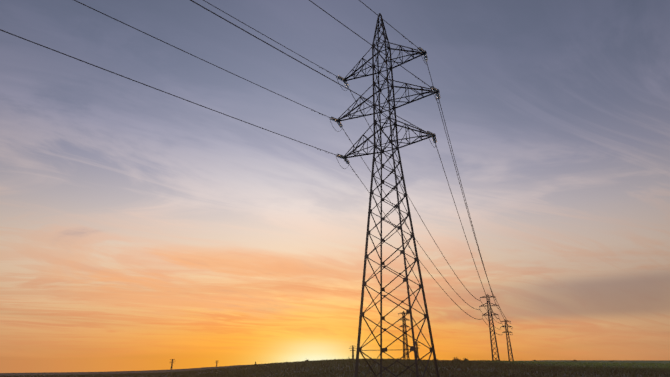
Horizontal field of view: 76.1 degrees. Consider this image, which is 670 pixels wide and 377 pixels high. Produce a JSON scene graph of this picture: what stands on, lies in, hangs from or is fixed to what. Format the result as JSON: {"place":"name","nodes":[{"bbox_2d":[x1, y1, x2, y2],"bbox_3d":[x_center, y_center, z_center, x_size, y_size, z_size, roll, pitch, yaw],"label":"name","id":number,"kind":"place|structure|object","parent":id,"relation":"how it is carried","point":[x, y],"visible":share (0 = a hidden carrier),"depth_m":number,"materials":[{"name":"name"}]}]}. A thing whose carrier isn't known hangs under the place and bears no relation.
{"place":"outdoors","nodes":[
{"label":"outdoors","id":0,"kind":"place"},
{"bbox_2d":[0,360,669,376],"bbox_3d":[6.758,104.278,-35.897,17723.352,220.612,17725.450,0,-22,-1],"label":"field ground","id":1,"kind":"structure","parent":0,"point":[288,372],"depth_m":303.85,"materials":[{"name":"soil"}]},
{"bbox_2d":[0,358,669,376],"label":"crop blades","id":2,"kind":"object","parent":1,"relation":"on","point":[525,367],"visible":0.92,"depth_m":75.45,"materials":[{"name":"plant"}]},
{"bbox_2d":[349,345,356,358],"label":"pylon","id":3,"kind":"object","parent":1,"relation":"on","point":[352,350],"visible":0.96,"depth_m":1368.44,"materials":[{"name":"metal"}]},
{"bbox_2d":[329,13,440,376],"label":"pylon","id":4,"kind":"object","parent":1,"relation":"on","point":[432,90],"visible":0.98,"depth_m":42.47,"materials":[{"name":"metal"}]},
{"bbox_2d":[398,311,410,358],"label":"pylon","id":5,"kind":"object","parent":1,"relation":"on","point":[403,313],"visible":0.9,"depth_m":348.73,"materials":[{"name":"metal"}]},
{"bbox_2d":[415,342,419,359],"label":"pylon","id":6,"kind":"object","parent":1,"relation":"on","point":[416,345],"visible":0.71,"depth_m":1017.70,"materials":[{"name":"metal"}]},
{"bbox_2d":[255,357,615,363],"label":"bushes","id":7,"kind":"object","parent":1,"relation":"on","point":[457,359],"visible":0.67,"depth_m":206.14,"materials":[{"name":"plant"}]},
{"bbox_2d":[479,295,499,360],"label":"suspension pylon","id":8,"kind":"object","parent":1,"relation":"on","point":[488,315],"visible":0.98,"depth_m":242.78,"materials":[{"name":"metal"}]},
{"bbox_2d":[500,319,513,360],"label":"suspension pylon","id":9,"kind":"object","parent":1,"relation":"on","point":[508,337],"visible":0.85,"depth_m":403.69,"materials":[{"name":"metal"}]},
{"bbox_2d":[0,0,512,334],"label":"conductors","id":10,"kind":"object","parent":9,"relation":"attached to","point":[327,116],"visible":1,"depth_m":40.52,"materials":[{"name":"grey metal"}]},
{"bbox_2d":[0,0,669,372],"label":"sky","id":11,"kind":"structure","parent":0,"point":[143,227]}
]}

